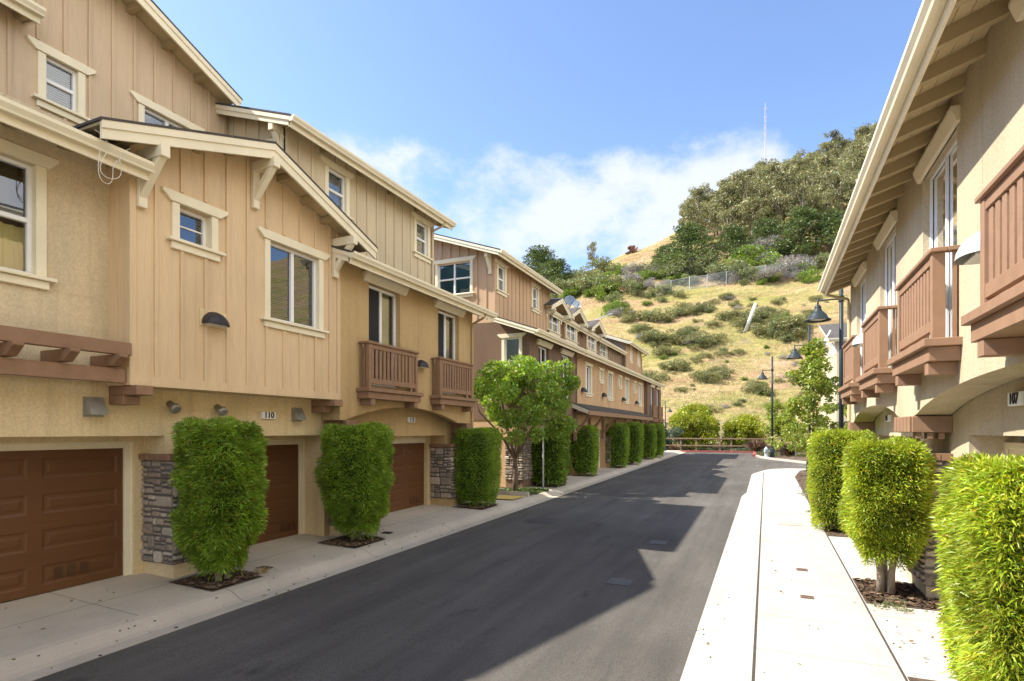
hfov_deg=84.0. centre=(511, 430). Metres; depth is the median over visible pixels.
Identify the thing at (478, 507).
planting bed
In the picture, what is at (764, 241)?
grey bush
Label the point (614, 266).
sage bush
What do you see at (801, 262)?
green bush
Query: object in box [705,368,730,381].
coyote bush
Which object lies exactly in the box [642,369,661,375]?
coyote bush
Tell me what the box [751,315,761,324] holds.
sage bush
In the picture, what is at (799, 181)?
eucalyptus
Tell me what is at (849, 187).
eucalyptus
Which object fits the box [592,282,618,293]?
coyote bush
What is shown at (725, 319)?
coyote bush
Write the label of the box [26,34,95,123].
window
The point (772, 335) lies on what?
coyote bush
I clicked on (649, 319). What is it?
coyote bush
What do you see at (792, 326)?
coyote bush
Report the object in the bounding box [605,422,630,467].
clipped shrub
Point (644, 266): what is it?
grey bush
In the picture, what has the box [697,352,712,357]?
coyote bush
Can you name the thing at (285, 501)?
garage door
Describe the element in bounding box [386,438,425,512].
garage door
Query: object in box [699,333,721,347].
coyote bush
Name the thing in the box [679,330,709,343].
coyote bush
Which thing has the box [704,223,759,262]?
cypress
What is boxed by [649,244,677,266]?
cypress
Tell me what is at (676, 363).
coyote bush
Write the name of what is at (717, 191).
eucalyptus
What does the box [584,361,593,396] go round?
window
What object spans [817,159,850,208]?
eucalyptus
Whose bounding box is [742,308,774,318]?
coyote bush
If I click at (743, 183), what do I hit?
eucalyptus
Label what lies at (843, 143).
eucalyptus
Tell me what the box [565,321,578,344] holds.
window
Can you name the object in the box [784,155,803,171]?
eucalyptus
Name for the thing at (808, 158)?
eucalyptus
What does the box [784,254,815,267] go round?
grey bush
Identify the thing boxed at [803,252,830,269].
sage bush
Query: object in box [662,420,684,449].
blue green bush
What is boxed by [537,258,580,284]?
oak tree
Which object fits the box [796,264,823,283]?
green bush
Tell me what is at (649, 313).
sage bush
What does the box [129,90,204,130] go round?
window
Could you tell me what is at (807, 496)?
ground cover
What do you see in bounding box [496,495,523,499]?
tactile pad
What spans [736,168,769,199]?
eucalyptus
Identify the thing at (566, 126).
sky
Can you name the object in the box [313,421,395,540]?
clipped shrub
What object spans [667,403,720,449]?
rounded tree
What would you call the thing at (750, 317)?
leaning pole
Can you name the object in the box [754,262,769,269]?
coyote bush
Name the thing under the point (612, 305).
green bush
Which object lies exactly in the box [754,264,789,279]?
grey bush
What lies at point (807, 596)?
cleanout plate
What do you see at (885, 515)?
clipped shrub
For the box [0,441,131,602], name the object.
garage door
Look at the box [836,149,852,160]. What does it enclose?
eucalyptus
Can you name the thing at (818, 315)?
street lamp
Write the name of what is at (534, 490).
ground cover
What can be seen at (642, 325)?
coyote bush
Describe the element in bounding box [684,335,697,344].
grey bush
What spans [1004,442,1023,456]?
garage door
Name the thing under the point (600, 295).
green bush
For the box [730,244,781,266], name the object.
green bush
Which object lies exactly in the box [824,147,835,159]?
eucalyptus
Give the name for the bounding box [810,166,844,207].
eucalyptus
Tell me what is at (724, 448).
ground cover
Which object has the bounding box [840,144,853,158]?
eucalyptus
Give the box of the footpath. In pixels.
[466,495,525,505]
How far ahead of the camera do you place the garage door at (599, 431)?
31.92 m
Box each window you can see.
[0,138,58,290]
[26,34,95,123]
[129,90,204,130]
[161,186,227,262]
[257,226,329,338]
[320,154,354,220]
[411,211,433,263]
[434,255,475,297]
[495,258,508,297]
[497,332,525,362]
[531,281,540,314]
[547,306,561,337]
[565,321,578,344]
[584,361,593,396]
[587,333,597,353]
[599,367,604,383]
[600,342,608,358]
[607,370,613,400]
[618,374,622,388]
[624,377,629,403]
[629,345,632,363]
[633,380,636,393]
[637,350,639,367]
[638,382,642,406]
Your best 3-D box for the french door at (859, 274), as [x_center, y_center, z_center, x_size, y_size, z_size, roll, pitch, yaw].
[7.723,-2.205,12.218,0.560,2.510,1.550,0,0,24]
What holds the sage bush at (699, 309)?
on the hill
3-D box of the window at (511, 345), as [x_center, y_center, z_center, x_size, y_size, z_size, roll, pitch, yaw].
[0.056,-3.130,22.038,1.190,1.240,0.490,0,0,24]
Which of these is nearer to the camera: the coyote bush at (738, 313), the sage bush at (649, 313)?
the coyote bush at (738, 313)
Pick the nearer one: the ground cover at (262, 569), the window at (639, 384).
the ground cover at (262, 569)
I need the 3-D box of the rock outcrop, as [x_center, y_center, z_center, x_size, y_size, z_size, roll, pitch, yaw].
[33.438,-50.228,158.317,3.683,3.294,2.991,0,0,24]
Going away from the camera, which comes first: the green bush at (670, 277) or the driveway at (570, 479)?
the driveway at (570, 479)
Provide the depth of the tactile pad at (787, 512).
15.54 m
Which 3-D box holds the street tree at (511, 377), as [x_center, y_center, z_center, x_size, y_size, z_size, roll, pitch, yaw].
[0.554,-0.198,20.639,3.996,5.087,4.382,0,0,24]
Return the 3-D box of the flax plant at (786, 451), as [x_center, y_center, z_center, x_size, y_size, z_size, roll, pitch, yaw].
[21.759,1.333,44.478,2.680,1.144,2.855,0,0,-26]
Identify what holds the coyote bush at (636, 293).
on the hill
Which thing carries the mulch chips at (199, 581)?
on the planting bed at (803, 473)
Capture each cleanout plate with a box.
[796,568,807,570]
[800,595,813,598]
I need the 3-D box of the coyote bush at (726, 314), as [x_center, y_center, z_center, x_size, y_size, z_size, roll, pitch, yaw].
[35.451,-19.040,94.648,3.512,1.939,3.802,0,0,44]
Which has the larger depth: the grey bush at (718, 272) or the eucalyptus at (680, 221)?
the eucalyptus at (680, 221)
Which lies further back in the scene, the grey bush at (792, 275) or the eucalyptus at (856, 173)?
the eucalyptus at (856, 173)
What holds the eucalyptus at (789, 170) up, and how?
on the hill
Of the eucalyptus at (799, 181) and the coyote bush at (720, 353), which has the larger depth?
the eucalyptus at (799, 181)
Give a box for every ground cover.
[254,566,270,573]
[499,486,549,493]
[683,447,806,451]
[756,452,806,455]
[796,486,838,528]
[869,595,913,612]
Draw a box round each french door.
[362,271,408,387]
[434,299,465,394]
[537,339,553,388]
[560,348,574,399]
[650,384,655,415]
[656,386,660,405]
[851,261,866,375]
[873,210,897,367]
[913,104,960,337]
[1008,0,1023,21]
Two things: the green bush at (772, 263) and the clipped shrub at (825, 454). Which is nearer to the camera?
the clipped shrub at (825, 454)
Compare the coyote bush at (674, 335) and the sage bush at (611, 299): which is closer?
the coyote bush at (674, 335)
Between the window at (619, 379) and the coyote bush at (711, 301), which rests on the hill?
the coyote bush at (711, 301)
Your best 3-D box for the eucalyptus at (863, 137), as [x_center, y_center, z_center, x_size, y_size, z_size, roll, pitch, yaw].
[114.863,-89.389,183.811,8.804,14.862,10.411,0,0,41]
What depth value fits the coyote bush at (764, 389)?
67.06 m
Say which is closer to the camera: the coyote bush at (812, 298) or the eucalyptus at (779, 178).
the coyote bush at (812, 298)
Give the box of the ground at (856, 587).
[568,468,907,679]
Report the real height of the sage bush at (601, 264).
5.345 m
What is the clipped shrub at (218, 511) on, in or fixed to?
on the planting bed at (232, 584)
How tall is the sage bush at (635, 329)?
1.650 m
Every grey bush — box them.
[606,307,623,316]
[615,271,640,283]
[621,262,638,273]
[636,263,651,270]
[642,277,655,287]
[651,263,662,272]
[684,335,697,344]
[704,272,718,281]
[709,266,725,279]
[727,271,746,283]
[747,266,773,281]
[748,233,786,256]
[754,251,774,261]
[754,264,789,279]
[759,253,776,264]
[766,263,796,276]
[768,254,818,274]
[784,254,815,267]
[788,269,805,278]
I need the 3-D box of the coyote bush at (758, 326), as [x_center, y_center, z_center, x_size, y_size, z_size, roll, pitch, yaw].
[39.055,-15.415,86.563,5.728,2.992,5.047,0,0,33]
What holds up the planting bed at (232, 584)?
on the driveway at (53, 612)
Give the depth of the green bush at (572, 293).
127.43 m
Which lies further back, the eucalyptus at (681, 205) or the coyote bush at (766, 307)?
the eucalyptus at (681, 205)
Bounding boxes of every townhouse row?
[0,0,497,602]
[434,233,665,487]
[818,0,1023,600]
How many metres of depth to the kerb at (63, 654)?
8.14 m
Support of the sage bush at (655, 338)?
on the hill
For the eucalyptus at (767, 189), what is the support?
on the hill
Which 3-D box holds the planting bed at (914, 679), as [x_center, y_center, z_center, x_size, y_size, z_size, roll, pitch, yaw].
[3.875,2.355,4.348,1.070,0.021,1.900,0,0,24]
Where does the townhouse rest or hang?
on the ground at (856, 587)
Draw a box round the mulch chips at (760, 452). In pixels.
[701,450,806,456]
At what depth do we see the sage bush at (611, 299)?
116.79 m
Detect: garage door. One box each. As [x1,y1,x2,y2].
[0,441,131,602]
[248,439,304,545]
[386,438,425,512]
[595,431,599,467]
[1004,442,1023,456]
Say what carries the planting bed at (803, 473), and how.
on the driveway at (910, 658)
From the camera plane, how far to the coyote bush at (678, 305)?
105.55 m
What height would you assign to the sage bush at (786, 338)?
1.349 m
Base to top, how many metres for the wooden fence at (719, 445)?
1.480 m
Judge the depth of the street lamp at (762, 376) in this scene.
42.07 m
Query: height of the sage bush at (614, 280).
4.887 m
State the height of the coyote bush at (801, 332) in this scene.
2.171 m
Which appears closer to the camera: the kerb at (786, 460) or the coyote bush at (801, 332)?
the kerb at (786, 460)
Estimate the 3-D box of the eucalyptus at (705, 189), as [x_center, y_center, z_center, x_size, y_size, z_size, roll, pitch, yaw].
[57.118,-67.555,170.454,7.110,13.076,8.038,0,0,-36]
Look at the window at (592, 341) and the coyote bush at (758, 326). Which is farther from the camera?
the coyote bush at (758, 326)
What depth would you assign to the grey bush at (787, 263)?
107.12 m
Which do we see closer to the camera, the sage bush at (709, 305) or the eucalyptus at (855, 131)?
the sage bush at (709, 305)
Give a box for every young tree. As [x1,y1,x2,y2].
[762,400,798,455]
[764,337,849,452]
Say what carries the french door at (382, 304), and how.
in the townhouse row at (180, 236)
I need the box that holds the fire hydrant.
[763,447,769,456]
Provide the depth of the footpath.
18.19 m
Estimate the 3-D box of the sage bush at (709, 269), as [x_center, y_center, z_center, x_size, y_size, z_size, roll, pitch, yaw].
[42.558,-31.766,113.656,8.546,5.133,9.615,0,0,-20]
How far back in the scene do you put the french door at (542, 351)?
23.11 m
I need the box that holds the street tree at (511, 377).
[473,353,580,490]
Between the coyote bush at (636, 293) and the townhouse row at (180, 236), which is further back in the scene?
the coyote bush at (636, 293)
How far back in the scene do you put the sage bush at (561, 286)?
129.08 m
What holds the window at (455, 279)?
in the townhouse row at (533, 319)
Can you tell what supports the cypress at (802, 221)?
on the hill
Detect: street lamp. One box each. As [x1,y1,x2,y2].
[665,401,671,450]
[757,356,774,456]
[786,325,810,471]
[805,289,843,430]
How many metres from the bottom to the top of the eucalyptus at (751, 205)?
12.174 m
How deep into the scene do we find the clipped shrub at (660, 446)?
41.71 m
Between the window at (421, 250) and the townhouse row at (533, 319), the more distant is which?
the townhouse row at (533, 319)
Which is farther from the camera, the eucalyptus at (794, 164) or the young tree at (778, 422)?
the eucalyptus at (794, 164)
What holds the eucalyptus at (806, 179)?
on the hill
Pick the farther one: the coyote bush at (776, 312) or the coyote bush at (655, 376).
the coyote bush at (776, 312)
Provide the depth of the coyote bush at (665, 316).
99.77 m
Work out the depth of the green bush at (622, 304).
111.10 m
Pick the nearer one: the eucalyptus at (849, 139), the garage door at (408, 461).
the garage door at (408, 461)
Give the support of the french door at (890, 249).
in the townhouse row at (925, 262)
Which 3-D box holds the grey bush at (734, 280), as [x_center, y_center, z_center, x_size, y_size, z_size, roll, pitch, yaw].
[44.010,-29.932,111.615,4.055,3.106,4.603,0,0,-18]
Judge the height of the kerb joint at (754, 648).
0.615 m
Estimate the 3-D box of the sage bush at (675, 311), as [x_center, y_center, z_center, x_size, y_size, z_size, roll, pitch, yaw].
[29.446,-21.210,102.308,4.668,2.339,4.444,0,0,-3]
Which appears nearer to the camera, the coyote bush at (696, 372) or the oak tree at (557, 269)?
the coyote bush at (696, 372)
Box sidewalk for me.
[755,469,904,680]
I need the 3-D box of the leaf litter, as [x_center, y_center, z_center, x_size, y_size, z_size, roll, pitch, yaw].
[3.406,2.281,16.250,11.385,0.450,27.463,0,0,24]
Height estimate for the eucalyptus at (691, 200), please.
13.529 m
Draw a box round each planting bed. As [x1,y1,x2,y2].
[169,568,262,590]
[317,534,384,547]
[454,502,496,509]
[533,483,565,487]
[574,474,595,476]
[756,452,806,460]
[795,470,849,536]
[852,578,944,610]
[907,676,934,680]
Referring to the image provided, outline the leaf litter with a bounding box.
[5,484,947,676]
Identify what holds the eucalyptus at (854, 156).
on the hill
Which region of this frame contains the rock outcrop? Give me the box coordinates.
[625,245,637,253]
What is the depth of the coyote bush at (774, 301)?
94.25 m
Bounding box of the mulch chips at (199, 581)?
[175,475,942,608]
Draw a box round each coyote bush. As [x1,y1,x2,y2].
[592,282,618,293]
[618,315,637,321]
[620,309,645,319]
[629,289,645,296]
[629,323,649,330]
[637,327,657,341]
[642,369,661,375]
[643,315,660,322]
[648,371,670,380]
[649,341,670,346]
[651,311,673,321]
[651,345,681,354]
[651,348,670,356]
[655,328,686,340]
[659,357,688,371]
[673,290,690,297]
[673,301,693,307]
[673,386,687,391]
[674,339,684,344]
[677,304,696,314]
[678,366,690,371]
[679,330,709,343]
[680,325,699,330]
[686,370,715,377]
[687,343,708,349]
[689,355,701,360]
[689,372,710,379]
[692,318,703,322]
[695,376,723,383]
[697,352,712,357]
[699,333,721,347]
[704,319,718,326]
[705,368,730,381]
[706,332,727,339]
[707,299,721,304]
[707,365,729,375]
[713,350,728,355]
[714,311,736,319]
[718,291,734,299]
[718,316,734,321]
[729,316,751,328]
[730,309,748,316]
[741,381,762,392]
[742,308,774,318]
[745,379,766,384]
[746,383,766,390]
[748,322,780,335]
[750,272,782,279]
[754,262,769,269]
[754,328,769,335]
[755,306,785,312]
[759,385,776,391]
[763,309,790,317]
[763,313,814,330]
[763,328,788,339]
[770,298,785,303]
[770,377,784,382]
[777,325,804,329]
[782,327,807,337]
[794,312,810,316]
[808,295,822,300]
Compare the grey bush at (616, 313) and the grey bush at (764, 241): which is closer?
the grey bush at (616, 313)
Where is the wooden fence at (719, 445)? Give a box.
[666,438,805,450]
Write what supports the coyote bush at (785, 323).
on the hill
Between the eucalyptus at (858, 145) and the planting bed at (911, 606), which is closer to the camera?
the planting bed at (911, 606)
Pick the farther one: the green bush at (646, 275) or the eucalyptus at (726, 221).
the eucalyptus at (726, 221)
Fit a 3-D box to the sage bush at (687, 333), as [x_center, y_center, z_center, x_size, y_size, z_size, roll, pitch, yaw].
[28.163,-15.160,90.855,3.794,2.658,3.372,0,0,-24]
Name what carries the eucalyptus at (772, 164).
on the hill
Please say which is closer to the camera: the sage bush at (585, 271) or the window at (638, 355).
the window at (638, 355)
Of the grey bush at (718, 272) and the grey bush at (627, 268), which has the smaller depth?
the grey bush at (718, 272)
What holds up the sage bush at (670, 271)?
on the hill
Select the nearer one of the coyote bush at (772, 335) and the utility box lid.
the utility box lid
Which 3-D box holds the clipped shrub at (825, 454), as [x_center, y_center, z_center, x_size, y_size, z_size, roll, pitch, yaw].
[7.504,1.123,12.963,1.513,2.417,1.590,0,0,24]
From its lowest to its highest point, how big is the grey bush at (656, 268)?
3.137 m
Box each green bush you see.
[558,290,569,299]
[562,285,582,296]
[582,289,592,297]
[589,279,622,299]
[595,270,613,284]
[601,300,621,315]
[602,299,629,311]
[614,263,626,275]
[639,269,656,281]
[641,300,652,305]
[651,268,663,277]
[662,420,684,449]
[663,275,677,282]
[674,273,688,280]
[717,252,757,271]
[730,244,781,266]
[753,252,782,270]
[755,278,766,284]
[767,262,786,273]
[767,275,779,281]
[793,261,817,272]
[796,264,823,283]
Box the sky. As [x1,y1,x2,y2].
[153,0,922,274]
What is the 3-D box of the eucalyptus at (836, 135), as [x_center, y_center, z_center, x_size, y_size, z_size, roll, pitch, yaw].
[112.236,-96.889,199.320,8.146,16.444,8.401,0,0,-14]
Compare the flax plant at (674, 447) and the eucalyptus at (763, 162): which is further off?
the eucalyptus at (763, 162)
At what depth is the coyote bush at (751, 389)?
67.75 m
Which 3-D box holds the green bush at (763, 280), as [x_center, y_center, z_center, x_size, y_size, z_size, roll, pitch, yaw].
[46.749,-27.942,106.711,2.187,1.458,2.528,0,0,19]
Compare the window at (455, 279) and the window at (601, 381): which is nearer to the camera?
the window at (455, 279)
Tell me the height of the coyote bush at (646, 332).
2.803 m
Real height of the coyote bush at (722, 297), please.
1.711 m
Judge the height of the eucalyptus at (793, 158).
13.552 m
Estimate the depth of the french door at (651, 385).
44.26 m
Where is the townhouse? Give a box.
[819,323,850,437]
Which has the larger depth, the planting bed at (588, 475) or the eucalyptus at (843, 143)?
the eucalyptus at (843, 143)
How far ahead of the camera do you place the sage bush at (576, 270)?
147.54 m
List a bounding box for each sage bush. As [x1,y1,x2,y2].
[550,277,577,298]
[562,269,585,276]
[563,275,590,293]
[574,265,597,278]
[574,270,609,290]
[586,256,613,272]
[592,274,630,291]
[604,290,622,302]
[607,262,623,273]
[622,278,646,292]
[627,324,647,333]
[629,263,645,270]
[642,307,662,320]
[643,286,658,297]
[643,331,668,341]
[652,282,674,294]
[657,296,667,301]
[659,263,686,278]
[665,306,689,316]
[667,250,717,274]
[675,327,694,339]
[677,279,686,284]
[681,273,700,284]
[687,302,704,313]
[692,337,716,345]
[694,267,706,275]
[701,302,715,310]
[703,258,752,280]
[704,308,715,312]
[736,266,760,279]
[738,278,750,284]
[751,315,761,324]
[757,309,774,318]
[766,315,804,327]
[778,333,795,341]
[780,334,796,340]
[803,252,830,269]
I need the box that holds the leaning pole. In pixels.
[744,303,756,331]
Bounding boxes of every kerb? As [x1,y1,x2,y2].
[0,451,684,680]
[495,491,528,496]
[679,450,754,452]
[680,494,761,680]
[743,490,761,496]
[747,473,762,492]
[756,455,805,463]
[758,468,794,473]
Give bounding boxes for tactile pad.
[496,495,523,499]
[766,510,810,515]
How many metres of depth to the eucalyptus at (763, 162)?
188.97 m
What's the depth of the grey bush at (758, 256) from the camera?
116.52 m
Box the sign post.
[542,423,543,488]
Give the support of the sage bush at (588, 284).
on the hill
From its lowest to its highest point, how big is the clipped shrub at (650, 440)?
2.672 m
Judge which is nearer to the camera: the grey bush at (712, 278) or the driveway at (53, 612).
the driveway at (53, 612)
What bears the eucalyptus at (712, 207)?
on the hill
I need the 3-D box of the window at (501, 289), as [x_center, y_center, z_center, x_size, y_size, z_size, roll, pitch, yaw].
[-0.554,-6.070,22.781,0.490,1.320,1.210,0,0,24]
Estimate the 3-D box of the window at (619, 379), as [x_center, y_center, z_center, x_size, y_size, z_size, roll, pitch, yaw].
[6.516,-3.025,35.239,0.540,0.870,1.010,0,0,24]
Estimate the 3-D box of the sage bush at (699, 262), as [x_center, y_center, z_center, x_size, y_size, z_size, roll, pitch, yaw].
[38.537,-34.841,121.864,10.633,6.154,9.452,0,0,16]
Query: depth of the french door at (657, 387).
46.63 m
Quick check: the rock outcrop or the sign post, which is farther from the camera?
the rock outcrop
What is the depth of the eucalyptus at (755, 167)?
173.61 m
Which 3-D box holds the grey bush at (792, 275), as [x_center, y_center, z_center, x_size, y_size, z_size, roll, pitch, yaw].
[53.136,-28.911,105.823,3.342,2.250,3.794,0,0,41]
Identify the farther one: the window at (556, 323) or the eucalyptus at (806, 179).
the eucalyptus at (806, 179)
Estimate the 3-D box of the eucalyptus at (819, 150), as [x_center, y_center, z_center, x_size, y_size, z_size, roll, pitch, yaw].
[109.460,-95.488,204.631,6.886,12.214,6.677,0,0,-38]
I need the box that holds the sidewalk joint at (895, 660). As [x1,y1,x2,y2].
[823,529,907,680]
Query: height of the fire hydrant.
0.790 m
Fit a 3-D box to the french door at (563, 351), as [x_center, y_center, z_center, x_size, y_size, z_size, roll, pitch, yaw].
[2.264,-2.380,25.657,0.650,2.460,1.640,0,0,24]
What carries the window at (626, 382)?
in the townhouse row at (533, 319)
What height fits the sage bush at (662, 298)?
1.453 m
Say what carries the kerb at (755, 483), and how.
on the ground at (856, 587)
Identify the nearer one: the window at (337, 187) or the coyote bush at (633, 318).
the window at (337, 187)
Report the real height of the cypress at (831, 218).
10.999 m
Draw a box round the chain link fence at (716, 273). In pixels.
[657,260,806,288]
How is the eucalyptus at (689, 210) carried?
on the hill
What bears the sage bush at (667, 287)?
on the hill
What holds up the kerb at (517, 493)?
on the footpath
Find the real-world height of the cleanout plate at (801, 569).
0.010 m
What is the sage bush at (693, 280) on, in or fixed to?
on the hill
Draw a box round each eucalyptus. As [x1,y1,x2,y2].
[587,241,598,268]
[675,204,707,251]
[678,199,689,219]
[678,202,708,232]
[683,187,710,206]
[684,193,708,227]
[686,201,707,223]
[688,181,713,221]
[703,194,726,234]
[703,201,723,237]
[706,192,720,226]
[708,209,732,239]
[714,189,722,197]
[715,170,737,197]
[718,179,756,222]
[718,206,736,245]
[720,171,751,197]
[729,173,762,232]
[733,193,771,239]
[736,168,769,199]
[738,176,765,223]
[749,162,769,176]
[749,181,774,219]
[752,158,770,167]
[753,164,767,178]
[763,170,799,228]
[764,163,780,198]
[765,190,795,234]
[767,158,793,193]
[767,166,797,223]
[782,155,801,165]
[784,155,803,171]
[787,162,801,174]
[788,183,820,214]
[790,173,817,203]
[791,169,830,211]
[794,192,816,205]
[796,148,805,181]
[798,152,818,167]
[798,164,813,183]
[800,161,817,170]
[810,151,839,179]
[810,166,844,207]
[811,149,823,155]
[813,186,842,216]
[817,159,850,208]
[818,129,844,154]
[818,139,838,156]
[821,170,857,214]
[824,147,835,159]
[830,138,852,154]
[830,154,847,167]
[834,139,849,156]
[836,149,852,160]
[837,147,863,176]
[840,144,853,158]
[840,176,858,207]
[845,169,859,186]
[851,131,874,151]
[852,139,870,159]
[853,122,875,139]
[854,150,867,171]
[856,123,876,147]
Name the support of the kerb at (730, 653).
on the ground at (856, 587)
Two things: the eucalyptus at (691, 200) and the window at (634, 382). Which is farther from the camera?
the eucalyptus at (691, 200)
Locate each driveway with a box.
[0,504,494,656]
[530,450,676,489]
[828,536,957,680]
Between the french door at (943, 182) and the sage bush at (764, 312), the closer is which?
the french door at (943, 182)
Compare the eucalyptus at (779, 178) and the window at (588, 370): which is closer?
the window at (588, 370)
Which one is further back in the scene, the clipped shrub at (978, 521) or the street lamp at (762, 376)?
the street lamp at (762, 376)
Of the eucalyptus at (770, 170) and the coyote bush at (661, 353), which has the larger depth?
the eucalyptus at (770, 170)
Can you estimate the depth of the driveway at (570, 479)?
27.54 m
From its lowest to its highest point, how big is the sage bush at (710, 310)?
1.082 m
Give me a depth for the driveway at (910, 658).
6.70 m
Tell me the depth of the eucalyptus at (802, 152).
208.69 m
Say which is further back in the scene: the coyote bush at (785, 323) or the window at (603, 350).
the coyote bush at (785, 323)
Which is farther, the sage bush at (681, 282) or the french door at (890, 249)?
the sage bush at (681, 282)
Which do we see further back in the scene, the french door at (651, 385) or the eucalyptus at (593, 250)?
the eucalyptus at (593, 250)
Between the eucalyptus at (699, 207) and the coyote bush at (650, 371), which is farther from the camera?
the eucalyptus at (699, 207)
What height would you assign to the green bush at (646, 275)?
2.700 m
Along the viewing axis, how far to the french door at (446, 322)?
16.17 m
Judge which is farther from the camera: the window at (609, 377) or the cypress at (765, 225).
the cypress at (765, 225)
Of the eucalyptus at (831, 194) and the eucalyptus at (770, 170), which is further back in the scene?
the eucalyptus at (770, 170)
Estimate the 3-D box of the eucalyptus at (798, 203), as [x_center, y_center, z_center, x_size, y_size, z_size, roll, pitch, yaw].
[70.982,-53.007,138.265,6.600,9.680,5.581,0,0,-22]
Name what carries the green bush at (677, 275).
on the hill
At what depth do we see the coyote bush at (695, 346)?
86.84 m
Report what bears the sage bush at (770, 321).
on the hill
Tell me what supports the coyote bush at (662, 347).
on the hill
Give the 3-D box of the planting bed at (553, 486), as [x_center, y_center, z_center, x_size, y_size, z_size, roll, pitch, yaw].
[1.502,2.164,22.712,0.980,0.051,1.300,0,0,24]
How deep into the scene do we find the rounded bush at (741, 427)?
54.01 m
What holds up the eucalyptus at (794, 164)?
on the hill
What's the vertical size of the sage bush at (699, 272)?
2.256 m
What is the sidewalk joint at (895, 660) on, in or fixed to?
on the sidewalk
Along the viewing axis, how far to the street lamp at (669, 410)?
51.96 m
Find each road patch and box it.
[606,577,632,585]
[648,540,667,544]
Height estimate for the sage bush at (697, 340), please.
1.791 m
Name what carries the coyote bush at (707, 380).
on the hill
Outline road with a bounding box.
[33,451,805,680]
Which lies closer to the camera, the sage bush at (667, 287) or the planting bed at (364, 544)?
the planting bed at (364, 544)
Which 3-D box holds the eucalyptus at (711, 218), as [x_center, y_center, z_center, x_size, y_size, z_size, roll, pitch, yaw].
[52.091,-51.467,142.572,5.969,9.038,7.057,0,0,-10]
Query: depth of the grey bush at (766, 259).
115.09 m
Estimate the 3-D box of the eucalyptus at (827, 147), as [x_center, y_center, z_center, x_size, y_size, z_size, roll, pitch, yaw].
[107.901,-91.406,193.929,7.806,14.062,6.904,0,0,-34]
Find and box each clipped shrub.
[166,415,270,582]
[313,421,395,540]
[453,426,502,505]
[529,428,570,486]
[568,424,599,475]
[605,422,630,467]
[624,421,644,464]
[643,423,657,458]
[654,423,665,457]
[805,428,879,531]
[837,435,938,594]
[929,450,1023,680]
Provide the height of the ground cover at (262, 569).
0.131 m
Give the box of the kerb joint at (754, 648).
[751,473,763,680]
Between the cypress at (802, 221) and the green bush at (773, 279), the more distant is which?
the cypress at (802, 221)
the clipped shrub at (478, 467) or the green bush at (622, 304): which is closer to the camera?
the clipped shrub at (478, 467)
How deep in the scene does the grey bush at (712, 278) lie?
115.62 m
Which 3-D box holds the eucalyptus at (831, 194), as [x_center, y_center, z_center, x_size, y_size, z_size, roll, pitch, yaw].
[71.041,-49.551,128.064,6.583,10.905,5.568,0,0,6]
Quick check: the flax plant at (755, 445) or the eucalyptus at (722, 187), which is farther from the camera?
the eucalyptus at (722, 187)
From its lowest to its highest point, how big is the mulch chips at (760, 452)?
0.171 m
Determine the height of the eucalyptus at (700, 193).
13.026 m
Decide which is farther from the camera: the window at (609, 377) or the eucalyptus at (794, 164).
the eucalyptus at (794, 164)
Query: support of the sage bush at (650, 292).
on the hill
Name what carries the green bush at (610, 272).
on the hill
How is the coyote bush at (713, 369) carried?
on the hill
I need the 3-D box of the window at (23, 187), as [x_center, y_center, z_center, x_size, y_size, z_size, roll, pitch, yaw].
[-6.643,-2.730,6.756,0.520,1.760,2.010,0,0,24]
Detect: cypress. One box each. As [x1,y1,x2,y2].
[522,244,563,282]
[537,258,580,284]
[644,222,723,268]
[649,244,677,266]
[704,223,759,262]
[744,217,785,252]
[764,206,829,256]
[790,207,845,256]
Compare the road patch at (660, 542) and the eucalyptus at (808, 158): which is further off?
the eucalyptus at (808, 158)
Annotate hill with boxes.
[550,198,850,451]
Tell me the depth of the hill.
89.45 m
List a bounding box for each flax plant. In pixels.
[668,444,680,449]
[741,439,769,451]
[775,443,805,454]
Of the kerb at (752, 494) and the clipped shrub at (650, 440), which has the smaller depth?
the kerb at (752, 494)
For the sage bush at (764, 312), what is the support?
on the hill
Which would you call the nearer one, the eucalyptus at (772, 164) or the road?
the road
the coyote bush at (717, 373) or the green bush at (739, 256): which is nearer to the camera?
the coyote bush at (717, 373)
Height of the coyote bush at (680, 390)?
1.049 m
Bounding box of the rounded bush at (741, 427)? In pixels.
[721,414,766,447]
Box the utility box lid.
[778,520,803,525]
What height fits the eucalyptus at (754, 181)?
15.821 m
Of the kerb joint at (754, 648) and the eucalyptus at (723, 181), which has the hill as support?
the eucalyptus at (723, 181)
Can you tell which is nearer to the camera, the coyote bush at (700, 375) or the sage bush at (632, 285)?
the coyote bush at (700, 375)
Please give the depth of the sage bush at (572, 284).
127.81 m
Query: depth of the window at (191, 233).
9.04 m
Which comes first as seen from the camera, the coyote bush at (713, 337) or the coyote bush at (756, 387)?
the coyote bush at (756, 387)
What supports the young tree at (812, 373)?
on the planting bed at (803, 473)
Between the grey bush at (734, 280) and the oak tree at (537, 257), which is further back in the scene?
the oak tree at (537, 257)
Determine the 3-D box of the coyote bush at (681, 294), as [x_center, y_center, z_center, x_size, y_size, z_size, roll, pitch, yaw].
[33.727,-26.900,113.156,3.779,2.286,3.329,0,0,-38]
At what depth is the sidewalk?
7.38 m

